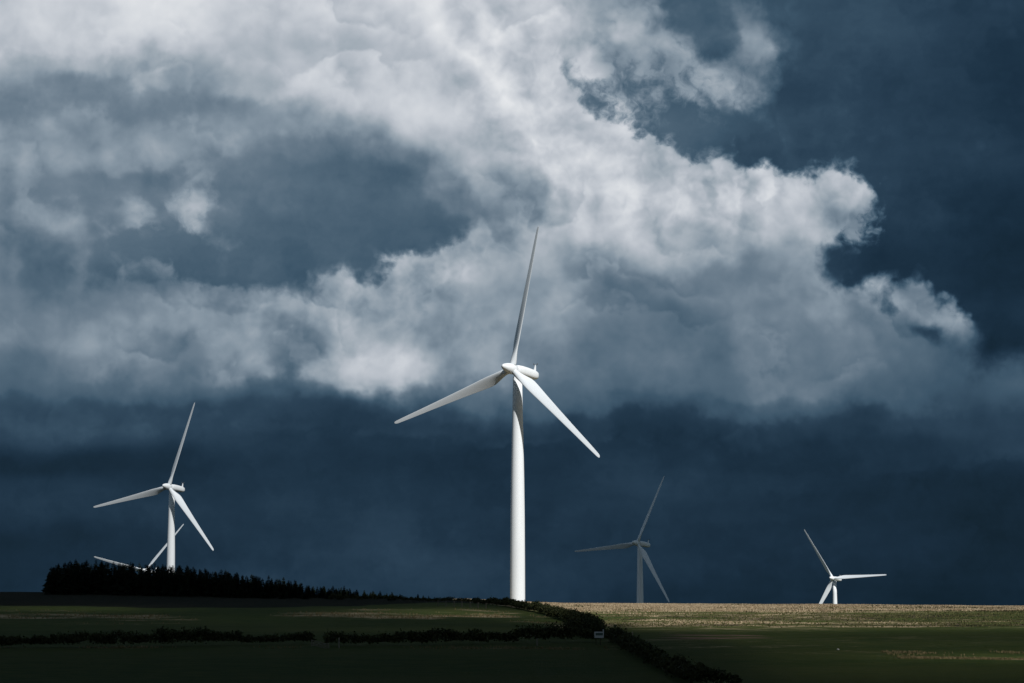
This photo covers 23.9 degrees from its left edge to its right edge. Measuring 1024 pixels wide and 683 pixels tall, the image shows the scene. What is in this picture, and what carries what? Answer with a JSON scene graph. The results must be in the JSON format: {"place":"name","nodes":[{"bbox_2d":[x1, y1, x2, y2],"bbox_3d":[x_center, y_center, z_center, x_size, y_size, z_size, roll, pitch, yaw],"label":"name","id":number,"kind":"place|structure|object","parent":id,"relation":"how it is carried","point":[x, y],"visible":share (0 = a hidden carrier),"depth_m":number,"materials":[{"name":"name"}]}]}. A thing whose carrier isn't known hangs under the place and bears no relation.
{"place":"outdoors","nodes":[
{"label":"outdoors","id":0,"kind":"place"},
{"bbox_2d":[0,592,1023,682],"bbox_3d":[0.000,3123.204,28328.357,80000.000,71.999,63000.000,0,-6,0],"label":"ground","id":1,"kind":"structure","parent":0,"point":[793,653],"depth_m":324.50,"materials":[{"name":"green plant"}]},
{"bbox_2d":[44,569,52,592],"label":"spruce","id":2,"kind":"object","parent":1,"relation":"on","point":[49,577],"visible":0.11,"depth_m":614.13,"materials":[{"name":"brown plant"}]},
{"bbox_2d":[43,567,59,594],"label":"spruce","id":3,"kind":"object","parent":1,"relation":"on","point":[52,588],"visible":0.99,"depth_m":603.78,"materials":[{"name":"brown plant"}]},
{"bbox_2d":[55,564,62,590],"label":"spruce","id":4,"kind":"object","parent":1,"relation":"on","point":[58,570],"visible":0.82,"depth_m":609.74,"materials":[{"name":"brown plant"}]},
{"bbox_2d":[58,565,75,594],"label":"spruce","id":5,"kind":"object","parent":1,"relation":"on","point":[64,589],"visible":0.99,"depth_m":603.27,"materials":[{"name":"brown plant"}]},
{"bbox_2d":[73,564,86,594],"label":"spruce","id":6,"kind":"object","parent":1,"relation":"on","point":[80,590],"visible":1,"depth_m":606.75,"materials":[{"name":"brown plant"}]},
{"bbox_2d":[77,564,92,593],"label":"spruce","id":7,"kind":"object","parent":1,"relation":"on","point":[85,578],"visible":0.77,"depth_m":613.24,"materials":[{"name":"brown plant"}]},
{"bbox_2d":[86,564,95,591],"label":"spruce","id":8,"kind":"object","parent":1,"relation":"on","point":[89,574],"visible":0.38,"depth_m":621.87,"materials":[{"name":"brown plant"}]},
{"bbox_2d":[87,565,97,593],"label":"spruce","id":9,"kind":"object","parent":1,"relation":"on","point":[91,587],"visible":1,"depth_m":612.71,"materials":[{"name":"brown plant"}]},
{"bbox_2d":[94,563,109,594],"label":"spruce","id":10,"kind":"object","parent":1,"relation":"on","point":[101,587],"visible":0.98,"depth_m":609.18,"materials":[{"name":"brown plant"}]},
{"bbox_2d":[108,562,115,583],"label":"spruce","id":11,"kind":"object","parent":1,"relation":"on","point":[110,573],"visible":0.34,"depth_m":650.59,"materials":[{"name":"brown plant"}]},
{"bbox_2d":[107,567,118,594],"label":"spruce","id":12,"kind":"object","parent":1,"relation":"on","point":[110,586],"visible":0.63,"depth_m":611.41,"materials":[{"name":"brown plant"}]},
{"bbox_2d":[110,565,130,595],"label":"spruce","id":13,"kind":"object","parent":1,"relation":"on","point":[123,588],"visible":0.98,"depth_m":603.78,"materials":[{"name":"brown plant"}]},
{"bbox_2d":[125,566,139,594],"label":"spruce","id":14,"kind":"object","parent":1,"relation":"on","point":[127,574],"visible":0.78,"depth_m":613.06,"materials":[{"name":"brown plant"}]},
{"bbox_2d":[127,568,138,594],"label":"spruce","id":15,"kind":"object","parent":1,"relation":"on","point":[132,583],"visible":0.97,"depth_m":609.33,"materials":[{"name":"brown plant"}]},
{"bbox_2d":[131,562,137,580],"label":"spruce","id":16,"kind":"object","parent":1,"relation":"on","point":[133,566],"visible":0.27,"depth_m":644.16,"materials":[{"name":"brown plant"}]},
{"bbox_2d":[94,524,183,571],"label":"wind turbine","id":17,"kind":"object","parent":1,"relation":"on","point":[152,561],"visible":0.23,"depth_m":1514.78,"materials":[{"name":"white paint"}]},
{"bbox_2d":[137,567,144,589],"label":"spruce","id":18,"kind":"object","parent":1,"relation":"on","point":[142,577],"visible":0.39,"depth_m":636.02,"materials":[{"name":"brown plant"}]},
{"bbox_2d":[140,566,156,593],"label":"spruce","id":19,"kind":"object","parent":1,"relation":"on","point":[143,589],"visible":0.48,"depth_m":613.83,"materials":[{"name":"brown plant"}]},
{"bbox_2d":[141,567,156,595],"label":"spruce","id":20,"kind":"object","parent":1,"relation":"on","point":[149,591],"visible":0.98,"depth_m":605.58,"materials":[{"name":"brown plant"}]},
{"bbox_2d":[94,403,213,572],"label":"wind turbine","id":21,"kind":"object","parent":1,"relation":"on","point":[172,489],"visible":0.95,"depth_m":1095.74,"materials":[{"name":"white paint"}]},
{"bbox_2d":[153,565,159,588],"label":"spruce","id":22,"kind":"object","parent":1,"relation":"on","point":[156,573],"visible":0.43,"depth_m":623.50,"materials":[{"name":"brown plant"}]},
{"bbox_2d":[0,626,316,646],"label":"hedge","id":23,"kind":"object","parent":1,"relation":"on","point":[193,635],"visible":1,"depth_m":328.98,"materials":[{"name":"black plant"}]},
{"bbox_2d":[154,568,162,593],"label":"spruce","id":24,"kind":"object","parent":1,"relation":"on","point":[159,578],"visible":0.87,"depth_m":614.54,"materials":[{"name":"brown plant"}]},
{"bbox_2d":[155,569,166,595],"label":"spruce","id":25,"kind":"object","parent":1,"relation":"on","point":[160,587],"visible":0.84,"depth_m":611.34,"materials":[{"name":"brown plant"}]},
{"bbox_2d":[160,570,174,595],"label":"spruce","id":26,"kind":"object","parent":1,"relation":"on","point":[167,590],"visible":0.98,"depth_m":605.67,"materials":[{"name":"brown plant"}]},
{"bbox_2d":[173,570,181,595],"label":"spruce","id":27,"kind":"object","parent":1,"relation":"on","point":[179,576],"visible":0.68,"depth_m":613.06,"materials":[{"name":"brown plant"}]},
{"bbox_2d":[175,572,193,596],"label":"spruce","id":28,"kind":"object","parent":1,"relation":"on","point":[183,590],"visible":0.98,"depth_m":603.74,"materials":[{"name":"brown plant"}]},
{"bbox_2d":[188,571,197,595],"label":"spruce","id":29,"kind":"object","parent":1,"relation":"on","point":[192,586],"visible":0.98,"depth_m":608.41,"materials":[{"name":"brown plant"}]},
{"bbox_2d":[190,567,196,584],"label":"spruce","id":30,"kind":"object","parent":1,"relation":"on","point":[194,573],"visible":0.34,"depth_m":636.95,"materials":[{"name":"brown plant"}]},
{"bbox_2d":[209,572,216,591],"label":"spruce","id":31,"kind":"object","parent":1,"relation":"on","point":[214,582],"visible":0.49,"depth_m":619.55,"materials":[{"name":"brown plant"}]},
{"bbox_2d":[245,576,250,589],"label":"spruce","id":32,"kind":"object","parent":1,"relation":"on","point":[247,583],"visible":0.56,"depth_m":643.69,"materials":[{"name":"brown plant"}]},
{"bbox_2d":[247,576,254,594],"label":"spruce","id":33,"kind":"object","parent":1,"relation":"on","point":[251,584],"visible":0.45,"depth_m":641.92,"materials":[{"name":"brown plant"}]},
{"bbox_2d":[259,582,271,597],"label":"spruce","id":34,"kind":"object","parent":1,"relation":"on","point":[266,593],"visible":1,"depth_m":603.23,"materials":[{"name":"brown plant"}]},
{"bbox_2d":[267,582,275,597],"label":"spruce","id":35,"kind":"object","parent":1,"relation":"on","point":[271,590],"visible":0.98,"depth_m":606.06,"materials":[{"name":"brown plant"}]},
{"bbox_2d":[274,581,279,595],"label":"spruce","id":36,"kind":"object","parent":1,"relation":"on","point":[275,582],"visible":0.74,"depth_m":622.06,"materials":[{"name":"brown plant"}]},
{"bbox_2d":[277,583,288,598],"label":"spruce","id":37,"kind":"object","parent":1,"relation":"on","point":[283,593],"visible":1,"depth_m":603.32,"materials":[{"name":"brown plant"}]},
{"bbox_2d":[286,585,292,597],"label":"spruce","id":38,"kind":"object","parent":1,"relation":"on","point":[290,593],"visible":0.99,"depth_m":609.18,"materials":[{"name":"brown plant"}]},
{"bbox_2d":[291,582,299,596],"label":"spruce","id":39,"kind":"object","parent":1,"relation":"on","point":[293,589],"visible":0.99,"depth_m":616.86,"materials":[{"name":"brown plant"}]},
{"bbox_2d":[293,588,297,597],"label":"spruce","id":40,"kind":"object","parent":1,"relation":"on","point":[295,592],"visible":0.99,"depth_m":614.19,"materials":[{"name":"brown plant"}]},
{"bbox_2d":[296,583,303,597],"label":"spruce","id":41,"kind":"object","parent":1,"relation":"on","point":[301,591],"visible":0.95,"depth_m":611.50,"materials":[{"name":"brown plant"}]},
{"bbox_2d":[302,587,309,598],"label":"spruce","id":42,"kind":"object","parent":1,"relation":"on","point":[304,595],"visible":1,"depth_m":605.20,"materials":[{"name":"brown plant"}]},
{"bbox_2d":[309,588,316,597],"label":"spruce","id":43,"kind":"object","parent":1,"relation":"on","point":[312,594],"visible":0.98,"depth_m":616.46,"materials":[{"name":"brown plant"}]},
{"bbox_2d":[311,640,328,647],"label":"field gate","id":44,"kind":"structure","parent":1,"relation":"on","point":[319,643],"depth_m":323.86,"materials":[{"name":"grey wood"}]},
{"bbox_2d":[318,587,324,597],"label":"spruce","id":45,"kind":"object","parent":1,"relation":"on","point":[321,594],"visible":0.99,"depth_m":616.94,"materials":[{"name":"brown plant"}]},
{"bbox_2d":[328,593,472,601],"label":"hedgerow","id":46,"kind":"object","parent":1,"relation":"on","point":[375,596],"visible":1,"depth_m":597.04,"materials":[{"name":"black plant"}]},
{"bbox_2d":[323,621,598,643],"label":"hedge","id":47,"kind":"object","parent":1,"relation":"on","point":[568,630],"visible":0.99,"depth_m":338.49,"materials":[{"name":"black plant"}]},
{"bbox_2d":[394,226,599,600],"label":"wind turbine","id":48,"kind":"object","parent":1,"relation":"on","point":[526,377],"visible":0.98,"depth_m":660.00,"materials":[{"name":"white paint"}]},
{"bbox_2d":[0,606,1023,659],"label":"verge grass","id":49,"kind":"structure","parent":1,"relation":"on","point":[903,656],"depth_m":330.13,"materials":[{"name":"green plant"}]},
{"bbox_2d":[471,596,609,634],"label":"hedge","id":50,"kind":"object","parent":1,"relation":"on","point":[594,622],"visible":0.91,"depth_m":469.53,"materials":[{"name":"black plant"}]},
{"bbox_2d":[546,609,556,616],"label":"bush","id":51,"kind":"object","parent":1,"relation":"on","point":[551,612],"visible":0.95,"depth_m":471.77,"materials":[{"name":"green plant"}]},
{"bbox_2d":[567,617,582,629],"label":"bush","id":52,"kind":"object","parent":1,"relation":"on","point":[576,621],"visible":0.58,"depth_m":382.35,"materials":[{"name":"green plant"}]},
{"bbox_2d":[594,629,603,644],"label":"sign","id":53,"kind":"object","parent":1,"relation":"on","point":[600,635],"visible":1,"depth_m":336.01,"materials":[{"name":"white metal"}]},
{"bbox_2d":[575,477,668,602],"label":"wind turbine","id":54,"kind":"object","parent":1,"relation":"on","point":[641,551],"visible":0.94,"depth_m":1319.52,"materials":[{"name":"white paint"}]},
{"bbox_2d":[602,625,743,682],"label":"hedge","id":55,"kind":"object","parent":1,"relation":"on","point":[677,665],"visible":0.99,"depth_m":262.76,"materials":[{"name":"green plant"}]},
{"bbox_2d":[470,599,1023,627],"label":"rough grass","id":56,"kind":"structure","parent":1,"relation":"on","point":[848,619],"depth_m":475.75,"materials":[{"name":"plant"}]},
{"bbox_2d":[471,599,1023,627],"bbox_3d":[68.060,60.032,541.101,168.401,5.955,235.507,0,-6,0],"label":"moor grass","id":57,"kind":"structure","parent":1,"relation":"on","point":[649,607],"depth_m":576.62,"materials":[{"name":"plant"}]},
{"bbox_2d":[551,604,1023,613],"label":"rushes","id":58,"kind":"object","parent":1,"relation":"on","point":[925,608],"visible":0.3,"depth_m":567.65,"materials":[{"name":"plant"}]},
{"bbox_2d":[804,529,885,603],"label":"wind turbine","id":59,"kind":"object","parent":1,"relation":"on","point":[829,586],"visible":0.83,"depth_m":1643.81,"materials":[{"name":"white paint"}]},
{"bbox_2d":[0,0,1023,605],"label":"sky","id":60,"kind":"structure","parent":0,"point":[777,277],"materials":[{"name":"blue"}]}
]}

